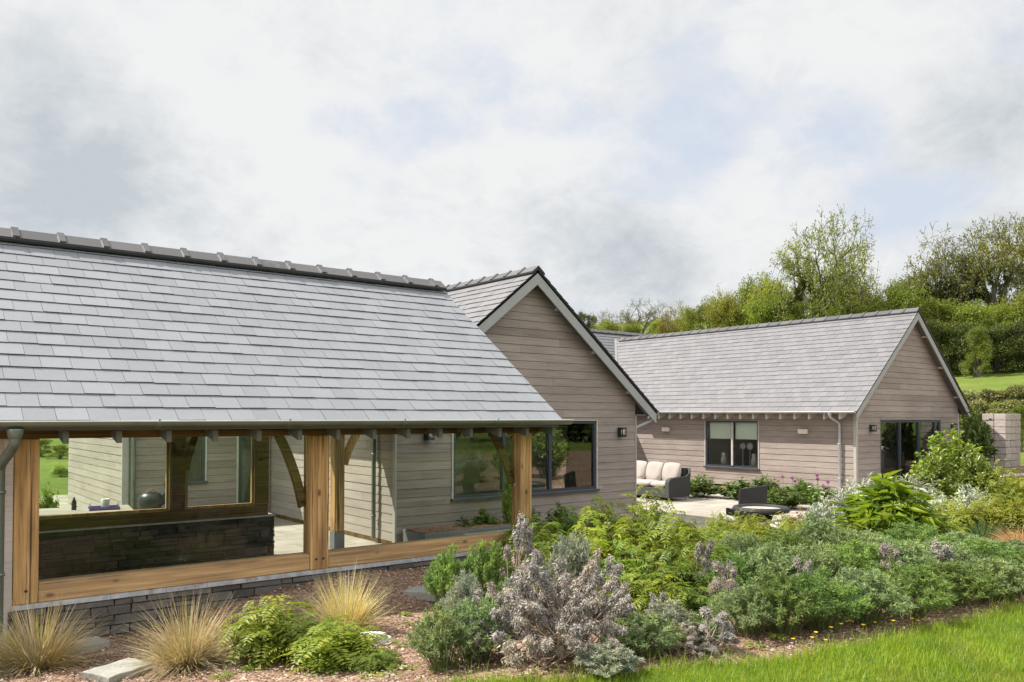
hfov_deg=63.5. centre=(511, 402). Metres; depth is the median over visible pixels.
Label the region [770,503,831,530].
plant
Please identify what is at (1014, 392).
hedge bush
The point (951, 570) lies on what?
artemisia
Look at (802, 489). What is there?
leafy bush
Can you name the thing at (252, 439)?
rear window
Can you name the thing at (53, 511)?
slatted table
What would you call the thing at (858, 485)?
silver plant
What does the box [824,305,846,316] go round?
round tree
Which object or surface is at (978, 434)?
dark shrub
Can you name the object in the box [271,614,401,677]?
leafy shrub
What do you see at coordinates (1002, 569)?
artemisia
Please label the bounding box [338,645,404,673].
leafy shrub
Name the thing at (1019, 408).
dark shrub
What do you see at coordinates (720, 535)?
olive shrub
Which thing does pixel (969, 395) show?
hedge bush
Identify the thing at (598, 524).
leafy shrub
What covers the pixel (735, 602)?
artemisia
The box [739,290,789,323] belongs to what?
round tree
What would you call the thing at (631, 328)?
field bush
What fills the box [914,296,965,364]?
round tree
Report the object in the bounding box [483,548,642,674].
withered bush
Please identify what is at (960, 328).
dark shrub
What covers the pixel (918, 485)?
silver plant
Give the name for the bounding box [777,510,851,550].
artemisia
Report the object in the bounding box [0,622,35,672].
ornamental grass
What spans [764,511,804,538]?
olive shrub
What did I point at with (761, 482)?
leafy bush
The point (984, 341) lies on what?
pale shrub
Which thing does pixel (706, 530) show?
leafy shrub
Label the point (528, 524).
leafy shrub
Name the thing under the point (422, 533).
planter trough
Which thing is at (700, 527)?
olive shrub
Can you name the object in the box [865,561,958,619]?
artemisia
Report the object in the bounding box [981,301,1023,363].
round tree
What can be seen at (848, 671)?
lawn
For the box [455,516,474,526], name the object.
shrub
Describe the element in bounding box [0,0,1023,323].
sky
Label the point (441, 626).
artemisia
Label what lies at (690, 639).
withered bush
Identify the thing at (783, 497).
leafy bush
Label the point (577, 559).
artemisia
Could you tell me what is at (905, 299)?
round tree
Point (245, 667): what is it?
weeds
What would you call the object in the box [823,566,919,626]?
artemisia
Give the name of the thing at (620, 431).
wall lamp
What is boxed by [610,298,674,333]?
sparse tree
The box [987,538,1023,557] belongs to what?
artemisia
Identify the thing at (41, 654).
ornamental grass
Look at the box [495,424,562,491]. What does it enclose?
window
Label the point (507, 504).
plant
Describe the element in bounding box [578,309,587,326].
dark tree
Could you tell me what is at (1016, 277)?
tall open tree
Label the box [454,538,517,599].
artemisia
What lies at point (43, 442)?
field bush
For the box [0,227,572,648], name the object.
oak porch
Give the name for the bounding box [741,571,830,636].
artemisia
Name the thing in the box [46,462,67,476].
garden bush
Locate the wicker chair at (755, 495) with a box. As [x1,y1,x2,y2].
[726,485,767,523]
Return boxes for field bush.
[40,439,53,456]
[44,444,68,458]
[596,319,621,331]
[622,320,642,332]
[646,318,667,334]
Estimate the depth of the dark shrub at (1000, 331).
70.88 m
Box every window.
[39,442,168,518]
[164,437,207,484]
[185,437,253,508]
[451,421,599,501]
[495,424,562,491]
[703,421,759,469]
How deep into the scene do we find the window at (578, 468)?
16.87 m
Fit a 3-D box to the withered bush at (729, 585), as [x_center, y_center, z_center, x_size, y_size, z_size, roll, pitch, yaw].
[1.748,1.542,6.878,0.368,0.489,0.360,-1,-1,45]
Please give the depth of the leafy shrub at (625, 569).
7.48 m
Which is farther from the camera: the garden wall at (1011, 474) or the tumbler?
the garden wall at (1011, 474)
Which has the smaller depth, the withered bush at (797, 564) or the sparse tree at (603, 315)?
the withered bush at (797, 564)
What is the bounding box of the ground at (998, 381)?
[0,307,1023,681]
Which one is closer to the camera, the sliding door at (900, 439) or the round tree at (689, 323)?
the sliding door at (900, 439)
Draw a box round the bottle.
[71,497,76,509]
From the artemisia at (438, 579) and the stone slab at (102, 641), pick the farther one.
the artemisia at (438, 579)
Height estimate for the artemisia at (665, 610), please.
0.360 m
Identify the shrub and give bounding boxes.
[215,594,317,671]
[264,612,338,659]
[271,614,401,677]
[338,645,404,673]
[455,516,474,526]
[469,505,501,524]
[495,516,561,557]
[495,521,567,571]
[511,538,559,608]
[530,505,593,551]
[543,527,609,603]
[557,506,624,567]
[573,493,635,546]
[590,536,654,595]
[593,505,666,575]
[599,568,658,613]
[620,562,701,615]
[624,484,675,551]
[633,515,698,575]
[635,542,707,602]
[654,510,708,560]
[671,547,721,599]
[672,582,723,620]
[682,530,735,566]
[689,521,716,535]
[690,523,739,550]
[700,520,742,540]
[703,510,734,536]
[720,508,777,537]
[722,528,749,539]
[726,509,754,532]
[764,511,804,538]
[903,446,967,502]
[909,423,994,487]
[925,318,961,373]
[928,493,989,531]
[935,320,1002,374]
[935,510,973,537]
[950,448,1008,502]
[953,491,1023,535]
[954,403,998,461]
[958,323,994,377]
[962,459,1023,511]
[970,322,1023,372]
[989,320,1023,369]
[989,493,1023,535]
[996,468,1023,506]
[1010,402,1023,451]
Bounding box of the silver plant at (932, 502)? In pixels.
[926,490,965,514]
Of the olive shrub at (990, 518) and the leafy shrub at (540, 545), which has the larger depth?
the olive shrub at (990, 518)
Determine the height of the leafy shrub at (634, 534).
1.019 m
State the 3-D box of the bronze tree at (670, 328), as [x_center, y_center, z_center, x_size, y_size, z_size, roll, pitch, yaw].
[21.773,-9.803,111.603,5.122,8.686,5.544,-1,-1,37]
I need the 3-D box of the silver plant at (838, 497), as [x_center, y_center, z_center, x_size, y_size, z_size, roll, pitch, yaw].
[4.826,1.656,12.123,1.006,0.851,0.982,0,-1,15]
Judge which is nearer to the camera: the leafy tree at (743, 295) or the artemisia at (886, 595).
the artemisia at (886, 595)
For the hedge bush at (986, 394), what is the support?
on the ground at (998, 381)
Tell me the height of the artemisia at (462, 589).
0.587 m
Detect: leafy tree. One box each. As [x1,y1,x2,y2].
[701,283,753,327]
[733,266,787,325]
[741,264,810,324]
[865,274,909,309]
[887,267,946,325]
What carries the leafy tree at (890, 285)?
on the ground at (998, 381)
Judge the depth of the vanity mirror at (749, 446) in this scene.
27.26 m
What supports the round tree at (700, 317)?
on the ground at (998, 381)
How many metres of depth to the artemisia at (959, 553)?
7.98 m
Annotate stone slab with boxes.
[59,636,109,655]
[82,658,151,681]
[403,586,448,600]
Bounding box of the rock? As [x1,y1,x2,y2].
[361,631,392,645]
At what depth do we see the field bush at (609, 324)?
127.25 m
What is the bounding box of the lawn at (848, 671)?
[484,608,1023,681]
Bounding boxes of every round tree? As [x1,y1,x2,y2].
[673,304,704,331]
[692,295,722,330]
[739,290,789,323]
[778,301,808,320]
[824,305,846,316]
[851,295,892,313]
[885,283,930,315]
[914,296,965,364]
[939,298,1000,364]
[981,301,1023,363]
[1002,285,1023,350]
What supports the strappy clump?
on the ground at (998, 381)
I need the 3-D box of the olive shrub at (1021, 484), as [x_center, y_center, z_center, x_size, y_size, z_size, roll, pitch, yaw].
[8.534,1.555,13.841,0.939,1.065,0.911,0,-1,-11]
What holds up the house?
on the ground at (998, 381)
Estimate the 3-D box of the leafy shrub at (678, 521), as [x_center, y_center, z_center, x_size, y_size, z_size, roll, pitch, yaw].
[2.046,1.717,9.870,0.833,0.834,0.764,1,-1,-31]
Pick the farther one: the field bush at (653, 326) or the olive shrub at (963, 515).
the field bush at (653, 326)
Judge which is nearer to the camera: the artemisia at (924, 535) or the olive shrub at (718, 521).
the artemisia at (924, 535)
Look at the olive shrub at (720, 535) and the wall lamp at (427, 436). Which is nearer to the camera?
the olive shrub at (720, 535)
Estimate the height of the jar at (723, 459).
0.430 m
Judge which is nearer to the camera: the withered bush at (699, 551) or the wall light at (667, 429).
the withered bush at (699, 551)
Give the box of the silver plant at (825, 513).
[800,497,846,526]
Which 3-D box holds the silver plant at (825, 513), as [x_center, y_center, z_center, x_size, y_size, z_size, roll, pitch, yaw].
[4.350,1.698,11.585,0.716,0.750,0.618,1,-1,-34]
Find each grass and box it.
[0,591,128,679]
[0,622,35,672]
[102,586,257,681]
[293,555,404,630]
[978,524,1023,544]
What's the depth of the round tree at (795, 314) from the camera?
83.50 m
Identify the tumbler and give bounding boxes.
[101,498,109,506]
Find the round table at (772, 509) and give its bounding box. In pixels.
[732,504,789,521]
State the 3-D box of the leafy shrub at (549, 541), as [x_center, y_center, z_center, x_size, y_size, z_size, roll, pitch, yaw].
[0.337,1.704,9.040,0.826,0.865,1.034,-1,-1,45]
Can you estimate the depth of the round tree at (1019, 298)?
76.71 m
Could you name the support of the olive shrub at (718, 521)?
on the ground at (998, 381)
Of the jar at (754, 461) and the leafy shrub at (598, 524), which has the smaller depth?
the leafy shrub at (598, 524)
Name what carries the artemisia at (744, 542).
on the ground at (998, 381)
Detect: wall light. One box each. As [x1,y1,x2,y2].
[662,427,669,431]
[798,429,807,433]
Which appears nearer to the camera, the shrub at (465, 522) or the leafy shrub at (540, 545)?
the leafy shrub at (540, 545)
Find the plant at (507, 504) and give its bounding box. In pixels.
[501,477,511,523]
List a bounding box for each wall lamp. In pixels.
[424,434,434,439]
[618,427,626,436]
[870,425,876,431]
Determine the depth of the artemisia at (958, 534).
9.48 m
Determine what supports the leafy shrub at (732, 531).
on the ground at (998, 381)
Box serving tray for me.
[88,502,119,510]
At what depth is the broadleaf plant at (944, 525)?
10.63 m
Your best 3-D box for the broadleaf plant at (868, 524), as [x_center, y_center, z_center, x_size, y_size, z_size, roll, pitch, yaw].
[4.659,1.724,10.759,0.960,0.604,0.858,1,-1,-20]
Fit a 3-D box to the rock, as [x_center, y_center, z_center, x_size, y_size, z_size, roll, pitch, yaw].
[-1.145,1.917,6.660,0.343,0.132,0.214,1,-1,-30]
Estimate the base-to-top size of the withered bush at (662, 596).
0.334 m
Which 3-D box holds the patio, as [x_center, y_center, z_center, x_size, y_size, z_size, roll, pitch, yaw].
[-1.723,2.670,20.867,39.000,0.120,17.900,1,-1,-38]
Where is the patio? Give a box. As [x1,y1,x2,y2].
[39,491,844,554]
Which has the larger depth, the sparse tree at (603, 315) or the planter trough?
the sparse tree at (603, 315)
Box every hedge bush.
[959,390,981,427]
[959,398,993,437]
[966,388,1011,424]
[986,399,1022,417]
[1001,385,1023,404]
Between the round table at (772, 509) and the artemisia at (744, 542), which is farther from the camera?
the round table at (772, 509)
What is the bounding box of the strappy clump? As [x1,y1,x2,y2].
[830,469,949,544]
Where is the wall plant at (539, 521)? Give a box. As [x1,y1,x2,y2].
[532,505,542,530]
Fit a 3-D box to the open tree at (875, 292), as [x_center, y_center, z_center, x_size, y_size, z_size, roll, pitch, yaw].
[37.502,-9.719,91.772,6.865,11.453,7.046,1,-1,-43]
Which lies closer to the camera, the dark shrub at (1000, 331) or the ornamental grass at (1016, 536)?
the ornamental grass at (1016, 536)
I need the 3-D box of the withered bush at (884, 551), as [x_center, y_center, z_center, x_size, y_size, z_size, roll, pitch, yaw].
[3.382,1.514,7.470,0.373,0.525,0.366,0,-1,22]
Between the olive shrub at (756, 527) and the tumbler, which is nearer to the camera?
the olive shrub at (756, 527)
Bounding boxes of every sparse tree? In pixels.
[591,308,624,330]
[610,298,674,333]
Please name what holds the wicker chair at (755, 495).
on the patio
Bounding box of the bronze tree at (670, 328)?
[656,300,693,333]
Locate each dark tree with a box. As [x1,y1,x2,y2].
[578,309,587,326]
[586,313,598,329]
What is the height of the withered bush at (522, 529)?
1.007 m
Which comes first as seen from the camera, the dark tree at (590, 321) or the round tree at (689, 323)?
the round tree at (689, 323)
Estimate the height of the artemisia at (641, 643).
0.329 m
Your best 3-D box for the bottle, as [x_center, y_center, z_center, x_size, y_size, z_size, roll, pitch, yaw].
[-6.973,1.612,13.178,0.074,0.200,0.072,1,-1,-38]
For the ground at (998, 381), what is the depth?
6.63 m
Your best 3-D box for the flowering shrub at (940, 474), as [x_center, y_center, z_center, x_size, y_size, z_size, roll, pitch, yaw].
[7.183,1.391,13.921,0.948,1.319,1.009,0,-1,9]
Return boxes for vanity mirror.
[740,443,745,465]
[747,443,752,465]
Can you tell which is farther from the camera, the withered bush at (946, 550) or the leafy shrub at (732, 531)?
the leafy shrub at (732, 531)
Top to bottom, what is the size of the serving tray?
0.112 m
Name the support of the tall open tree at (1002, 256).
on the ground at (998, 381)
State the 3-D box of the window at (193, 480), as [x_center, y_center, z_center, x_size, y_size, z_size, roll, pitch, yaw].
[-6.908,1.090,17.539,0.890,1.265,0.155,1,-1,-38]
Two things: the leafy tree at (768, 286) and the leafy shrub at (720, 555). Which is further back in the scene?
the leafy tree at (768, 286)
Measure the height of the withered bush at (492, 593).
0.654 m
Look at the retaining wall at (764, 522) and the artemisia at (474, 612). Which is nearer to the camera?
the artemisia at (474, 612)
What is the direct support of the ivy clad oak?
on the ground at (998, 381)
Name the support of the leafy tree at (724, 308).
on the ground at (998, 381)
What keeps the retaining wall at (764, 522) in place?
on the ground at (998, 381)
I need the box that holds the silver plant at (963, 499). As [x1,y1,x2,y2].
[945,483,993,513]
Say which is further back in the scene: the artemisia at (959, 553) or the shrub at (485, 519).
the shrub at (485, 519)
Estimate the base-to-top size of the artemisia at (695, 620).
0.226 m
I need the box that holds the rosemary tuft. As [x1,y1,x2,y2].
[962,521,1007,540]
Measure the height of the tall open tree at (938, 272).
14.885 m
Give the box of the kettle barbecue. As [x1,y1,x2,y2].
[137,488,163,508]
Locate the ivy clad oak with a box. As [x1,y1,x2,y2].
[761,204,882,323]
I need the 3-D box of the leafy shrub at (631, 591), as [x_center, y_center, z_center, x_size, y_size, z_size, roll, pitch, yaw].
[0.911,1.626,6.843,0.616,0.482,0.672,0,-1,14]
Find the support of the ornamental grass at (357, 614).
on the ground at (998, 381)
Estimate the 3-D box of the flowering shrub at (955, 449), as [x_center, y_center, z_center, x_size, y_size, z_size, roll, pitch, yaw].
[8.005,1.213,14.919,1.326,1.690,1.438,1,-1,-22]
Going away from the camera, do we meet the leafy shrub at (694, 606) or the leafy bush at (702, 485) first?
the leafy shrub at (694, 606)
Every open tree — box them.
[831,266,886,309]
[902,221,997,335]
[941,212,1023,327]
[996,242,1023,315]
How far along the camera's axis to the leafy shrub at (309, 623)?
6.56 m
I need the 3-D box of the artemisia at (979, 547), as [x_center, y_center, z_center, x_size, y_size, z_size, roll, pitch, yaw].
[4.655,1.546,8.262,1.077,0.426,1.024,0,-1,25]
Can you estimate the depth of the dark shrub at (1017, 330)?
70.96 m
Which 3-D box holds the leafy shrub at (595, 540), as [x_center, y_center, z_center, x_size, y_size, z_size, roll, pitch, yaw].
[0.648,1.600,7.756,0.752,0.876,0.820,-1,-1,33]
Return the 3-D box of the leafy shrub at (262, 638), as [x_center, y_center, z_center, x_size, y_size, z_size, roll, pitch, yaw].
[-1.851,1.719,6.207,0.763,0.564,0.832,-1,-1,38]
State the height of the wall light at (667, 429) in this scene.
0.145 m
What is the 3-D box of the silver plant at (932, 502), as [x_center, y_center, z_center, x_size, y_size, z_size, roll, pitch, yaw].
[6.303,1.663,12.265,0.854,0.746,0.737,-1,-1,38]
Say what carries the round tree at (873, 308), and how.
on the ground at (998, 381)
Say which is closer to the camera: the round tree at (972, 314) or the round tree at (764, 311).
the round tree at (972, 314)
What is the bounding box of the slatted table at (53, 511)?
[39,505,132,515]
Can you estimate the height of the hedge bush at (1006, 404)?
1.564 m
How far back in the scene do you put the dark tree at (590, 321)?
149.78 m
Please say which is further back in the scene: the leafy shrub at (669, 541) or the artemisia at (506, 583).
the leafy shrub at (669, 541)
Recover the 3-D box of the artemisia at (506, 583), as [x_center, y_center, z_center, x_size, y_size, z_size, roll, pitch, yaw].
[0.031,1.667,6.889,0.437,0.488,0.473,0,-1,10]
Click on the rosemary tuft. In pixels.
(983, 533)
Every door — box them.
[238,436,250,502]
[880,420,940,483]
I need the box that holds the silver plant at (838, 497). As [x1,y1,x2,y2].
[806,487,861,524]
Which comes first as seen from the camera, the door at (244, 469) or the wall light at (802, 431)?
the door at (244, 469)
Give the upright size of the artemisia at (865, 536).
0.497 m
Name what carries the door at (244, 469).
in the house
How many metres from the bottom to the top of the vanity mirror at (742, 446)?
0.770 m
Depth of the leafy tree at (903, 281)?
85.83 m
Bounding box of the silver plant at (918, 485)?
[886,473,951,506]
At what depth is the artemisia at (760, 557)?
7.29 m
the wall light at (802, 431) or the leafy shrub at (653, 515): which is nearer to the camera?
the leafy shrub at (653, 515)
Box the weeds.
[149,611,787,679]
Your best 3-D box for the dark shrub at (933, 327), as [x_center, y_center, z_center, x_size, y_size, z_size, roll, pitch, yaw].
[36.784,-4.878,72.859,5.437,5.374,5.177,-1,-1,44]
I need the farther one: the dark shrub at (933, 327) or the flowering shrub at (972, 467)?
the dark shrub at (933, 327)
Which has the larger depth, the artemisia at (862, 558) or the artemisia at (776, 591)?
the artemisia at (862, 558)
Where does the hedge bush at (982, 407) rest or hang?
on the ground at (998, 381)
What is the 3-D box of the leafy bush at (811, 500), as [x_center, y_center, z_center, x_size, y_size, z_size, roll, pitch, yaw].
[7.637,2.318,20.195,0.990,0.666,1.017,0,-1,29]
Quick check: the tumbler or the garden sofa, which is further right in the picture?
the garden sofa
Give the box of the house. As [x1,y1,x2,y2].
[68,265,972,543]
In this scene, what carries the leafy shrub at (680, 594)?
on the ground at (998, 381)
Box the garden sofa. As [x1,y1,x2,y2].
[637,461,690,499]
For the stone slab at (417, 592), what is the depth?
8.24 m
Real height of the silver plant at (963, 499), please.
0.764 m
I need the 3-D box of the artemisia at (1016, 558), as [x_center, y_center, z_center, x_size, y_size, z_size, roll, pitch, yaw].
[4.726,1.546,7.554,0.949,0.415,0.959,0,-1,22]
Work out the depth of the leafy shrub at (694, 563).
7.52 m
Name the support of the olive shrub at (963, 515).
on the ground at (998, 381)
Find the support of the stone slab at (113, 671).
on the ground at (998, 381)
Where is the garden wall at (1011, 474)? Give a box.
[910,473,1023,486]
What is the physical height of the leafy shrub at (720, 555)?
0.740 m
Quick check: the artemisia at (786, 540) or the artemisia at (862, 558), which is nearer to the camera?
the artemisia at (862, 558)
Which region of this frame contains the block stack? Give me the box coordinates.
[982,414,1020,470]
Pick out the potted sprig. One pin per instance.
(47, 499)
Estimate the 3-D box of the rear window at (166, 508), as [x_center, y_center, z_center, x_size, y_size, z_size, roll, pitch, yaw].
[-6.090,0.999,11.683,2.380,1.206,0.060,1,-1,-38]
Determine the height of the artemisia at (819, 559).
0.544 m
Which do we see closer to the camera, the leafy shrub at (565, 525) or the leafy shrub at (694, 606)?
the leafy shrub at (694, 606)
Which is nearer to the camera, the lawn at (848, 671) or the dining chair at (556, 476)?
the lawn at (848, 671)
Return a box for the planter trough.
[403,520,511,541]
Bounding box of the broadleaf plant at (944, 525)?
[913,500,957,534]
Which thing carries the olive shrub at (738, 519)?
on the ground at (998, 381)
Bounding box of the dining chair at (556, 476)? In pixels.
[552,473,560,487]
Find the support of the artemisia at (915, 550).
on the ground at (998, 381)
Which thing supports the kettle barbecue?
on the patio
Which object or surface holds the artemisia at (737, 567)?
on the ground at (998, 381)
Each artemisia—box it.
[404,601,488,671]
[421,542,476,611]
[432,592,514,663]
[438,568,485,613]
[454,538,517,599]
[497,577,536,609]
[541,529,602,620]
[573,641,645,678]
[599,609,687,659]
[642,598,698,650]
[681,612,720,648]
[700,550,770,594]
[705,581,790,637]
[714,529,765,560]
[718,538,802,586]
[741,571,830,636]
[755,526,815,553]
[771,540,857,582]
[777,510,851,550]
[782,565,875,631]
[813,535,905,579]
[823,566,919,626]
[840,526,899,549]
[856,534,941,589]
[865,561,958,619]
[873,518,956,544]
[905,558,1015,607]
[906,537,986,566]
[936,529,1000,546]
[943,537,1023,562]
[956,556,1023,603]
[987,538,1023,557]
[989,549,1023,593]
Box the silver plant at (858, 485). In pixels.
[842,470,873,500]
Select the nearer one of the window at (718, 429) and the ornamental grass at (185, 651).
the ornamental grass at (185, 651)
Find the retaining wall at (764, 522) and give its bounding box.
[689,517,804,532]
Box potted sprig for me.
[39,479,59,508]
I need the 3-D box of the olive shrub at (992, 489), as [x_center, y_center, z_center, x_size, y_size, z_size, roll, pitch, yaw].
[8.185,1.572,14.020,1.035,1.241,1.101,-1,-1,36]
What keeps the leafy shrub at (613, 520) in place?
on the ground at (998, 381)
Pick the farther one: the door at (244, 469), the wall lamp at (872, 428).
the wall lamp at (872, 428)
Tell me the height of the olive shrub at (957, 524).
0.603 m
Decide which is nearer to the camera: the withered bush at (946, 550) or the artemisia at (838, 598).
the artemisia at (838, 598)
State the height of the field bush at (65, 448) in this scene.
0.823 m
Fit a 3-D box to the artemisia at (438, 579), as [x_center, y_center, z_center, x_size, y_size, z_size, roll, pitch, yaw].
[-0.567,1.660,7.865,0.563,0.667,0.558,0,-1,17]
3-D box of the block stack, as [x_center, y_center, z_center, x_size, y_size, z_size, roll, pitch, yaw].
[16.334,1.437,27.654,1.210,2.110,0.787,1,-1,-38]
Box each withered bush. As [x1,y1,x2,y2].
[466,579,537,660]
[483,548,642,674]
[498,511,541,592]
[567,546,637,642]
[644,592,666,612]
[649,618,719,656]
[677,606,740,659]
[692,539,714,598]
[707,559,744,618]
[791,556,812,578]
[872,542,903,573]
[931,539,957,562]
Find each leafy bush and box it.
[690,472,723,497]
[712,476,755,499]
[746,474,780,496]
[767,486,806,506]
[783,477,820,503]
[805,484,836,507]
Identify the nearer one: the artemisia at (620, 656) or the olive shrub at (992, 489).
the artemisia at (620, 656)
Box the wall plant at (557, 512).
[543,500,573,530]
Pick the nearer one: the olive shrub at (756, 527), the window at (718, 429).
the olive shrub at (756, 527)
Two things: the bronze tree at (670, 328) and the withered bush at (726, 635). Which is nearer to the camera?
the withered bush at (726, 635)
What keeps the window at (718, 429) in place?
in the house
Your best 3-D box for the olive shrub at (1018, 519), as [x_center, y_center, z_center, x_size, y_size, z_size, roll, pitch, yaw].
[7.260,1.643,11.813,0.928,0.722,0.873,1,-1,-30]
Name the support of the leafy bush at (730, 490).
on the patio
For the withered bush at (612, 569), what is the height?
0.733 m
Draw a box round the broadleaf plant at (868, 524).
[835,513,892,535]
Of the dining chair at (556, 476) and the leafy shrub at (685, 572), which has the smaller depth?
the leafy shrub at (685, 572)
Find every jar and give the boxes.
[721,452,726,464]
[751,454,756,466]

